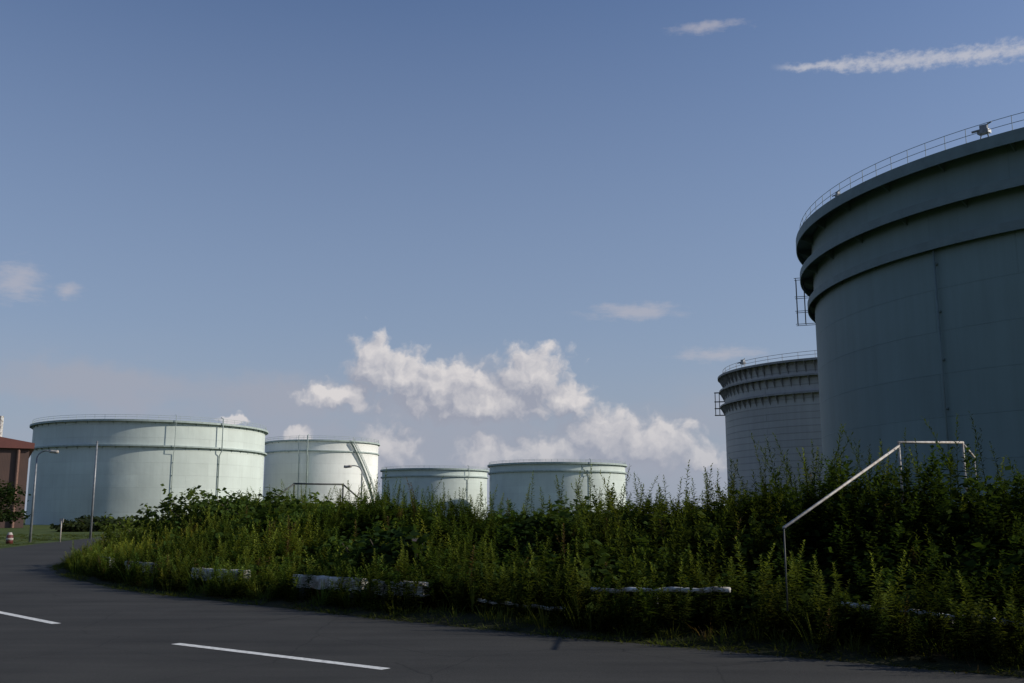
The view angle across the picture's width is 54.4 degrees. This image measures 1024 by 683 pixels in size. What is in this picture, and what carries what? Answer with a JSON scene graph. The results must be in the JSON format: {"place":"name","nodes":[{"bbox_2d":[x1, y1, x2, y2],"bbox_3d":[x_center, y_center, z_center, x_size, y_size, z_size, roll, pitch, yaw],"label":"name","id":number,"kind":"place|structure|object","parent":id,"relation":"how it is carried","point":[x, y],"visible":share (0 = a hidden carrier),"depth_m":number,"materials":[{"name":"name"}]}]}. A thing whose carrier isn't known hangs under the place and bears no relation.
{"place":"outdoors","nodes":[
{"label":"outdoors","id":0,"kind":"place"},
{"bbox_2d":[0,416,34,527],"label":"industrial building","id":1,"kind":"structure","parent":0,"point":[15,454],"depth_m":142.14,"materials":[{"name":"red brick"}]},
{"bbox_2d":[0,520,127,548],"bbox_3d":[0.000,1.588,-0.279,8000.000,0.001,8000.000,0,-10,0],"label":"ground","id":2,"kind":"structure","parent":0,"point":[39,530],"depth_m":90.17,"materials":[{"name":"green plant"}]},
{"bbox_2d":[6,532,12,543],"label":"traffic barrel","id":3,"kind":"object","parent":2,"relation":"on","point":[9,538],"visible":1,"depth_m":59.66,"materials":[{"name":"paint"}]},
{"bbox_2d":[0,479,30,523],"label":"tree","id":4,"kind":"object","parent":2,"relation":"on","point":[7,494],"visible":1,"depth_m":64.72,"materials":[{"name":"green plant"}]},
{"bbox_2d":[29,450,58,541],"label":"street lamp","id":5,"kind":"object","parent":2,"relation":"on","point":[33,500],"visible":0.94,"depth_m":63.36,"materials":[{"name":"metal"}]},
{"bbox_2d":[49,521,89,531],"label":"shrub","id":6,"kind":"object","parent":2,"relation":"on","point":[77,526],"visible":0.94,"depth_m":105.25,"materials":[{"name":"green plant"}]},
{"bbox_2d":[89,441,97,538],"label":"utility pole","id":7,"kind":"object","parent":2,"relation":"on","point":[92,508],"visible":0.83,"depth_m":72.99,"materials":[{"name":"metal"}]},
{"bbox_2d":[64,515,133,531],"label":"shrub","id":8,"kind":"object","parent":2,"relation":"on","point":[84,520],"visible":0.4,"depth_m":108.38,"materials":[{"name":"green plant"}]},
{"bbox_2d":[25,414,267,524],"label":"storage tank","id":9,"kind":"object","parent":2,"relation":"on","point":[139,461],"visible":0.94,"depth_m":193.97,"materials":[{"name":"white metal"}]},
{"bbox_2d":[191,567,250,590],"bbox_3d":[-6.116,5.066,20.824,2.134,0.619,0.188,-10,-13,43],"label":"concrete barrier","id":10,"kind":"object","parent":2,"relation":"on","point":[204,569],"visible":0.3,"depth_m":21.01,"materials":[{"name":"white paint"}]},
{"bbox_2d":[263,434,379,506],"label":"storage tank","id":11,"kind":"object","parent":2,"relation":"on","point":[291,462],"visible":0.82,"depth_m":244.69,"materials":[{"name":"metal"}]},
{"bbox_2d":[293,574,368,603],"bbox_3d":[-3.362,4.618,18.277,2.096,0.619,0.187,-10,-13,42],"label":"concrete barrier","id":12,"kind":"object","parent":2,"relation":"on","point":[316,580],"visible":0.48,"depth_m":18.35,"materials":[{"name":"white paint"}]},
{"bbox_2d":[344,465,362,497],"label":"street lamp","id":13,"kind":"object","parent":2,"relation":"on","point":[347,466],"visible":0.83,"depth_m":73.59,"materials":[{"name":"metal"}]},
{"bbox_2d":[371,579,429,608],"bbox_3d":[-1.909,4.382,16.932,1.330,0.619,0.186,-10,-11,42],"label":"concrete barrier","id":14,"kind":"object","parent":2,"relation":"on","point":[418,590],"visible":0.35,"depth_m":16.76,"materials":[{"name":"white paint"}]},
{"bbox_2d":[380,465,488,517],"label":"storage tank","id":15,"kind":"object","parent":2,"relation":"on","point":[453,480],"visible":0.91,"depth_m":388.15,"materials":[{"name":"white metal"}]},
{"bbox_2d":[46,560,1023,677],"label":"verge grass","id":16,"kind":"structure","parent":2,"relation":"on","point":[528,620],"depth_m":13.20,"materials":[{"name":"green plant"}]},
{"bbox_2d":[60,412,1023,648],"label":"weed thicket","id":17,"kind":"object","parent":2,"relation":"on","point":[852,536],"visible":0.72,"depth_m":16.04,"materials":[{"name":"green plant"}]},
{"bbox_2d":[67,541,1023,667],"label":"verge weeds","id":18,"kind":"object","parent":2,"relation":"on","point":[392,599],"visible":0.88,"depth_m":13.84,"materials":[{"name":"green plant"}]},
{"bbox_2d":[487,458,626,515],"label":"storage tank","id":19,"kind":"object","parent":2,"relation":"on","point":[511,481],"visible":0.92,"depth_m":345.35,"materials":[{"name":"white metal"}]},
{"bbox_2d":[714,350,823,502],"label":"storage tank","id":20,"kind":"object","parent":2,"relation":"on","point":[780,400],"visible":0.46,"depth_m":118.45,"materials":[{"name":"white metal"}]},
{"bbox_2d":[794,112,1023,505],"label":"storage tank","id":21,"kind":"object","parent":2,"relation":"on","point":[912,279],"visible":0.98,"depth_m":51.96,"materials":[{"name":"metal"}]},
{"bbox_2d":[0,537,1023,682],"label":"road","id":22,"kind":"structure","parent":0,"point":[98,634],"depth_m":12.00,"materials":[{"name":"grey asphalt"}]},
{"bbox_2d":[0,611,57,623],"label":"road marking","id":23,"kind":"object","parent":22,"relation":"on","point":[26,617],"visible":1,"depth_m":16.00,"materials":[{"name":"paint"}]},
{"bbox_2d":[174,643,388,669],"bbox_3d":[-2.820,3.674,11.665,3.658,0.001,0.140,-7,-12,35],"label":"road marking","id":24,"kind":"object","parent":22,"relation":"on","point":[298,658],"visible":1,"depth_m":11.55,"materials":[{"name":"paint"}]},
{"bbox_2d":[0,0,1023,514],"label":"sky","id":25,"kind":"structure","parent":0,"point":[449,233],"materials":[{"name":"blue"}]},
{"bbox_2d":[54,524,1023,677],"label":"embankment","id":26,"kind":"structure","parent":0,"point":[943,663],"depth_m":13.46,"materials":[{"name":"plant"}]},
{"bbox_2d":[94,512,182,542],"bbox_3d":[-11.811,6.422,33.197,3.874,1.501,3.178,5,-11,-28],"label":"shrub","id":27,"kind":"object","parent":26,"relation":"on","point":[116,526],"visible":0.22,"depth_m":32.65,"materials":[{"name":"green plant"}]},
{"bbox_2d":[127,484,246,539],"bbox_3d":[-9.452,5.437,31.405,4.218,1.826,4.368,-3,-10,15],"label":"shrub","id":28,"kind":"object","parent":26,"relation":"on","point":[177,510],"visible":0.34,"depth_m":30.26,"materials":[{"name":"green plant"}]},
{"bbox_2d":[182,487,316,529],"bbox_3d":[-7.865,5.285,30.576,4.354,1.641,3.898,0,-10,0],"label":"shrub","id":29,"kind":"object","parent":26,"relation":"on","point":[233,505],"visible":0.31,"depth_m":29.87,"materials":[{"name":"green plant"}]},
{"bbox_2d":[292,540,302,573],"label":"goldenrod plant","id":30,"kind":"object","parent":26,"relation":"on","point":[297,554],"visible":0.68,"depth_m":20.67,"materials":[{"name":"green plant"}]},
{"bbox_2d":[271,483,356,501],"bbox_3d":[-7.690,6.395,37.064,4.125,2.232,0.064,5,-11,-27],"label":"stair handrail","id":31,"kind":"object","parent":26,"relation":"on","point":[294,484],"visible":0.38,"depth_m":37.44,"materials":[{"name":"metal"}]},
{"bbox_2d":[313,494,320,533],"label":"goldenrod plant","id":32,"kind":"object","parent":26,"relation":"on","point":[315,514],"visible":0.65,"depth_m":24.95,"materials":[{"name":"green plant"}]},
{"bbox_2d":[336,488,346,536],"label":"goldenrod plant","id":33,"kind":"object","parent":26,"relation":"on","point":[340,496],"visible":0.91,"depth_m":23.88,"materials":[{"name":"green plant"}]},
{"bbox_2d":[326,535,382,570],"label":"shrub","id":34,"kind":"object","parent":26,"relation":"on","point":[343,545],"visible":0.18,"depth_m":20.14,"materials":[{"name":"green plant"}]},
{"bbox_2d":[368,548,383,607],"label":"goldenrod plant","id":35,"kind":"object","parent":26,"relation":"on","point":[374,557],"visible":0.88,"depth_m":16.87,"materials":[{"name":"green plant"}]},
{"bbox_2d":[353,524,445,579],"bbox_3d":[-2.172,4.083,18.624,1.603,1.334,1.640,-9,-13,41],"label":"shrub","id":36,"kind":"object","parent":26,"relation":"on","point":[392,548],"visible":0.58,"depth_m":18.38,"materials":[{"name":"green plant"}]},
{"bbox_2d":[395,544,409,608],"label":"goldenrod plant","id":37,"kind":"object","parent":26,"relation":"on","point":[403,560],"visible":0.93,"depth_m":16.71,"materials":[{"name":"green plant"}]},
{"bbox_2d":[398,539,409,598],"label":"goldenrod plant","id":38,"kind":"object","parent":26,"relation":"on","point":[401,542],"visible":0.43,"depth_m":17.15,"materials":[{"name":"green plant"}]},
{"bbox_2d":[409,489,418,531],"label":"goldenrod plant","id":39,"kind":"object","parent":26,"relation":"on","point":[411,493],"visible":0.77,"depth_m":22.51,"materials":[{"name":"green plant"}]},
{"bbox_2d":[437,572,447,607],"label":"goldenrod plant","id":40,"kind":"object","parent":26,"relation":"on","point":[442,589],"visible":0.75,"depth_m":16.63,"materials":[{"name":"green plant"}]},
{"bbox_2d":[441,494,449,527],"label":"goldenrod plant","id":41,"kind":"object","parent":26,"relation":"on","point":[444,507],"visible":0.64,"depth_m":22.11,"materials":[{"name":"green plant"}]},
{"bbox_2d":[448,560,466,605],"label":"goldenrod plant","id":42,"kind":"object","parent":26,"relation":"on","point":[462,567],"visible":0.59,"depth_m":16.58,"materials":[{"name":"green plant"}]},
{"bbox_2d":[470,502,481,531],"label":"goldenrod plant","id":43,"kind":"object","parent":26,"relation":"on","point":[476,515],"visible":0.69,"depth_m":21.85,"materials":[{"name":"green plant"}]},
{"bbox_2d":[478,539,493,609],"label":"goldenrod plant","id":44,"kind":"object","parent":26,"relation":"on","point":[486,588],"visible":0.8,"depth_m":15.87,"materials":[{"name":"green plant"}]},
{"bbox_2d":[486,492,494,537],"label":"goldenrod plant","id":45,"kind":"object","parent":26,"relation":"on","point":[489,513],"visible":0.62,"depth_m":20.99,"materials":[{"name":"green plant"}]},
{"bbox_2d":[484,566,498,612],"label":"goldenrod plant","id":46,"kind":"object","parent":26,"relation":"on","point":[491,585],"visible":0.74,"depth_m":15.75,"materials":[{"name":"green plant"}]},
{"bbox_2d":[492,564,511,616],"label":"goldenrod plant","id":47,"kind":"object","parent":26,"relation":"on","point":[509,569],"visible":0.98,"depth_m":15.32,"materials":[{"name":"green plant"}]},
{"bbox_2d":[497,562,509,613],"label":"goldenrod plant","id":48,"kind":"object","parent":26,"relation":"on","point":[503,590],"visible":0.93,"depth_m":15.38,"materials":[{"name":"green plant"}]},
{"bbox_2d":[510,561,523,618],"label":"goldenrod plant","id":49,"kind":"object","parent":26,"relation":"on","point":[513,601],"visible":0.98,"depth_m":15.04,"materials":[{"name":"green plant"}]},
{"bbox_2d":[477,598,561,614],"bbox_3d":[0.165,4.192,15.238,1.877,0.417,0.094,-9,-13,40],"label":"pipe barrier","id":50,"kind":"object","parent":26,"relation":"on","point":[494,603],"visible":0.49,"depth_m":15.34,"materials":[{"name":"grey metal"}]},
{"bbox_2d":[519,552,535,617],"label":"goldenrod plant","id":51,"kind":"object","parent":26,"relation":"on","point":[531,570],"visible":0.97,"depth_m":14.80,"materials":[{"name":"green plant"}]},
{"bbox_2d":[524,483,530,513],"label":"goldenrod plant","id":52,"kind":"object","parent":26,"relation":"on","point":[527,494],"visible":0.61,"depth_m":22.91,"materials":[{"name":"green plant"}]},
{"bbox_2d":[528,543,542,609],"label":"goldenrod plant","id":53,"kind":"object","parent":26,"relation":"on","point":[534,566],"visible":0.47,"depth_m":15.60,"materials":[{"name":"green plant"}]},
{"bbox_2d":[536,536,549,603],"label":"goldenrod plant","id":54,"kind":"object","parent":26,"relation":"on","point":[546,548],"visible":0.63,"depth_m":15.43,"materials":[{"name":"green plant"}]},
{"bbox_2d":[546,564,562,624],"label":"goldenrod plant","id":55,"kind":"object","parent":26,"relation":"on","point":[557,574],"visible":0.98,"depth_m":14.31,"materials":[{"name":"green plant"}]},
{"bbox_2d":[555,475,565,507],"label":"goldenrod plant","id":56,"kind":"object","parent":26,"relation":"on","point":[558,492],"visible":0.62,"depth_m":21.83,"materials":[{"name":"green plant"}]},
{"bbox_2d":[560,543,575,624],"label":"goldenrod plant","id":57,"kind":"object","parent":26,"relation":"on","point":[568,559],"visible":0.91,"depth_m":14.28,"materials":[{"name":"green plant"}]},
{"bbox_2d":[541,500,602,524],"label":"shrub","id":58,"kind":"object","parent":26,"relation":"on","point":[557,502],"depth_m":21.43,"materials":[{"name":"green plant"}]},
{"bbox_2d":[573,472,582,511],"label":"goldenrod plant","id":59,"kind":"object","parent":26,"relation":"on","point":[578,488],"visible":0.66,"depth_m":21.43,"materials":[{"name":"green plant"}]},
{"bbox_2d":[571,567,587,617],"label":"goldenrod plant","id":60,"kind":"object","parent":26,"relation":"on","point":[579,588],"visible":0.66,"depth_m":14.25,"materials":[{"name":"green plant"}]},
{"bbox_2d":[574,536,587,606],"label":"goldenrod plant","id":61,"kind":"object","parent":26,"relation":"on","point":[577,562],"visible":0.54,"depth_m":15.12,"materials":[{"name":"green plant"}]},
{"bbox_2d":[577,554,599,622],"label":"goldenrod plant","id":62,"kind":"object","parent":26,"relation":"on","point":[583,566],"visible":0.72,"depth_m":14.15,"materials":[{"name":"green plant"}]},
{"bbox_2d":[631,548,640,615],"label":"goldenrod plant","id":63,"kind":"object","parent":26,"relation":"on","point":[635,557],"visible":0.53,"depth_m":14.50,"materials":[{"name":"green plant"}]},
{"bbox_2d":[630,484,644,534],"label":"goldenrod plant","id":64,"kind":"object","parent":26,"relation":"on","point":[641,493],"visible":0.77,"depth_m":18.33,"materials":[{"name":"green plant"}]},
{"bbox_2d":[631,580,644,627],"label":"goldenrod plant","id":65,"kind":"object","parent":26,"relation":"on","point":[639,602],"visible":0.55,"depth_m":13.75,"materials":[{"name":"green plant"}]},
{"bbox_2d":[646,585,663,632],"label":"goldenrod plant","id":66,"kind":"object","parent":26,"relation":"on","point":[655,599],"visible":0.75,"depth_m":13.41,"materials":[{"name":"green plant"}]},
{"bbox_2d":[591,586,730,622],"bbox_3d":[2.030,3.758,13.809,2.207,0.777,0.105,-8,-13,38],"label":"pipe barrier","id":67,"kind":"object","parent":26,"relation":"on","point":[708,589],"visible":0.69,"depth_m":13.65,"materials":[{"name":"white metal"}]},
{"bbox_2d":[660,588,677,627],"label":"goldenrod plant","id":68,"kind":"object","parent":26,"relation":"on","point":[668,611],"visible":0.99,"depth_m":13.49,"materials":[{"name":"green plant"}]},
{"bbox_2d":[665,543,678,585],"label":"goldenrod plant","id":69,"kind":"object","parent":26,"relation":"on","point":[671,564],"visible":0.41,"depth_m":15.10,"materials":[{"name":"green plant"}]},
{"bbox_2d":[671,559,687,631],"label":"goldenrod plant","id":70,"kind":"object","parent":26,"relation":"on","point":[680,585],"visible":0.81,"depth_m":13.38,"materials":[{"name":"green plant"}]},
{"bbox_2d":[674,591,692,636],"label":"goldenrod plant","id":71,"kind":"object","parent":26,"relation":"on","point":[684,611],"visible":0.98,"depth_m":13.07,"materials":[{"name":"green plant"}]},
{"bbox_2d":[686,550,697,593],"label":"goldenrod plant","id":72,"kind":"object","parent":26,"relation":"on","point":[692,572],"visible":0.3,"depth_m":14.43,"materials":[{"name":"green plant"}]},
{"bbox_2d":[694,553,705,606],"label":"goldenrod plant","id":73,"kind":"object","parent":26,"relation":"on","point":[697,562],"visible":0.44,"depth_m":14.29,"materials":[{"name":"green plant"}]},
{"bbox_2d":[726,557,738,599],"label":"goldenrod plant","id":74,"kind":"object","parent":26,"relation":"on","point":[730,574],"visible":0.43,"depth_m":14.16,"materials":[{"name":"green plant"}]},
{"bbox_2d":[733,536,750,607],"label":"goldenrod plant","id":75,"kind":"object","parent":26,"relation":"on","point":[739,549],"visible":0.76,"depth_m":13.97,"materials":[{"name":"green plant"}]},
{"bbox_2d":[750,542,776,619],"bbox_3d":[3.408,3.301,13.510,0.407,1.131,0.261,-6,-11,30],"label":"goldenrod plant","id":76,"kind":"object","parent":26,"relation":"on","point":[767,562],"visible":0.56,"depth_m":13.52,"materials":[{"name":"green plant"}]},
{"bbox_2d":[755,554,773,628],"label":"goldenrod plant","id":77,"kind":"object","parent":26,"relation":"on","point":[764,589],"visible":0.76,"depth_m":13.03,"materials":[{"name":"green plant"}]},
{"bbox_2d":[710,484,822,521],"bbox_3d":[4.827,3.250,18.767,2.148,1.139,2.512,0,-10,0],"label":"shrub","id":78,"kind":"object","parent":26,"relation":"on","point":[737,491],"visible":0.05,"depth_m":18.55,"materials":[{"name":"green plant"}]},
{"bbox_2d":[780,562,795,606],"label":"goldenrod plant","id":79,"kind":"object","parent":26,"relation":"on","point":[791,570],"visible":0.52,"depth_m":13.43,"materials":[{"name":"green plant"}]},
{"bbox_2d":[787,551,804,608],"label":"goldenrod plant","id":80,"kind":"object","parent":26,"relation":"on","point":[794,574],"visible":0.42,"depth_m":13.79,"materials":[{"name":"green plant"}]},
{"bbox_2d":[788,539,805,617],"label":"goldenrod plant","id":81,"kind":"object","parent":26,"relation":"on","point":[798,571],"visible":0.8,"depth_m":13.13,"materials":[{"name":"green plant"}]},
{"bbox_2d":[800,448,813,527],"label":"goldenrod plant","id":82,"kind":"object","parent":26,"relation":"on","point":[806,480],"visible":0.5,"depth_m":17.08,"materials":[{"name":"green plant"}]},
{"bbox_2d":[801,586,817,620],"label":"goldenrod plant","id":83,"kind":"object","parent":26,"relation":"on","point":[810,604],"visible":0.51,"depth_m":12.98,"materials":[{"name":"green plant"}]},
{"bbox_2d":[810,554,826,626],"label":"goldenrod plant","id":84,"kind":"object","parent":26,"relation":"on","point":[818,581],"visible":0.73,"depth_m":12.58,"materials":[{"name":"green plant"}]},
{"bbox_2d":[811,570,831,623],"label":"goldenrod plant","id":85,"kind":"object","parent":26,"relation":"on","point":[822,592],"visible":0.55,"depth_m":12.67,"materials":[{"name":"green plant"}]},
{"bbox_2d":[824,582,839,633],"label":"goldenrod plant","id":86,"kind":"object","parent":26,"relation":"on","point":[836,587],"visible":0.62,"depth_m":12.34,"materials":[{"name":"green plant"}]},
{"bbox_2d":[830,562,842,625],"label":"goldenrod plant","id":87,"kind":"object","parent":26,"relation":"on","point":[834,567],"visible":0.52,"depth_m":13.05,"materials":[{"name":"green plant"}]},
{"bbox_2d":[864,472,882,530],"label":"goldenrod plant","id":88,"kind":"object","parent":26,"relation":"on","point":[871,494],"visible":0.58,"depth_m":15.64,"materials":[{"name":"green plant"}]},
{"bbox_2d":[866,566,886,646],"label":"goldenrod plant","id":89,"kind":"object","parent":26,"relation":"on","point":[880,578],"visible":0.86,"depth_m":11.81,"materials":[{"name":"green plant"}]},
{"bbox_2d":[873,441,883,489],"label":"goldenrod plant","id":90,"kind":"object","parent":26,"relation":"on","point":[878,462],"visible":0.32,"depth_m":17.31,"materials":[{"name":"green plant"}]},
{"bbox_2d":[782,441,977,610],"bbox_3d":[6.136,2.634,15.704,0.042,2.528,8.632,-8,-13,39],"label":"stair handrail","id":91,"kind":"object","parent":26,"relation":"on","point":[784,527],"visible":0.7,"depth_m":14.88,"materials":[{"name":"metal"}]},
{"bbox_2d":[870,552,894,645],"bbox_3d":[4.379,3.078,11.821,0.263,1.132,0.344,1,-10,-7],"label":"goldenrod plant","id":92,"kind":"object","parent":26,"relation":"on","point":[874,566],"visible":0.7,"depth_m":11.85,"materials":[{"name":"green plant"}]},
{"bbox_2d":[874,595,891,647],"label":"goldenrod plant","id":93,"kind":"object","parent":26,"relation":"on","point":[882,626],"visible":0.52,"depth_m":11.60,"materials":[{"name":"green plant"}]},
{"bbox_2d":[873,581,897,653],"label":"goldenrod plant","id":94,"kind":"object","parent":26,"relation":"on","point":[887,604],"visible":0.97,"depth_m":11.36,"materials":[{"name":"green plant"}]},
{"bbox_2d":[881,447,891,503],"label":"goldenrod plant","id":95,"kind":"object","parent":26,"relation":"on","point":[887,471],"visible":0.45,"depth_m":16.21,"materials":[{"name":"green plant"}]},
{"bbox_2d":[885,550,909,648],"bbox_3d":[4.485,3.029,11.623,0.302,1.196,0.290,3,-14,17],"label":"goldenrod plant","id":96,"kind":"object","parent":26,"relation":"on","point":[897,583],"visible":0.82,"depth_m":11.65,"materials":[{"name":"green plant"}]},
{"bbox_2d":[891,593,917,642],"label":"goldenrod plant","id":97,"kind":"object","parent":26,"relation":"on","point":[903,619],"visible":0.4,"depth_m":11.80,"materials":[{"name":"green plant"}]},
{"bbox_2d":[909,447,926,491],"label":"goldenrod plant","id":98,"kind":"object","parent":26,"relation":"on","point":[916,467],"visible":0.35,"depth_m":17.48,"materials":[{"name":"green plant"}]},
{"bbox_2d":[841,602,1021,639],"bbox_3d":[5.243,3.471,11.788,2.649,0.642,0.110,-8,-13,37],"label":"pipe barrier","id":99,"kind":"object","parent":26,"relation":"on","point":[919,612],"visible":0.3,"depth_m":12.02,"materials":[{"name":"white metal"}]},
{"bbox_2d":[952,494,969,535],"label":"goldenrod plant","id":100,"kind":"object","parent":26,"relation":"on","point":[962,507],"visible":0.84,"depth_m":14.93,"materials":[{"name":"green plant"}]},
{"bbox_2d":[957,570,982,646],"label":"goldenrod plant","id":101,"kind":"object","parent":26,"relation":"on","point":[960,579],"visible":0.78,"depth_m":11.38,"materials":[{"name":"green plant"}]},
{"bbox_2d":[935,463,1023,522],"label":"shrub","id":102,"kind":"object","parent":26,"relation":"on","point":[1005,482],"visible":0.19,"depth_m":15.66,"materials":[{"name":"green plant"}]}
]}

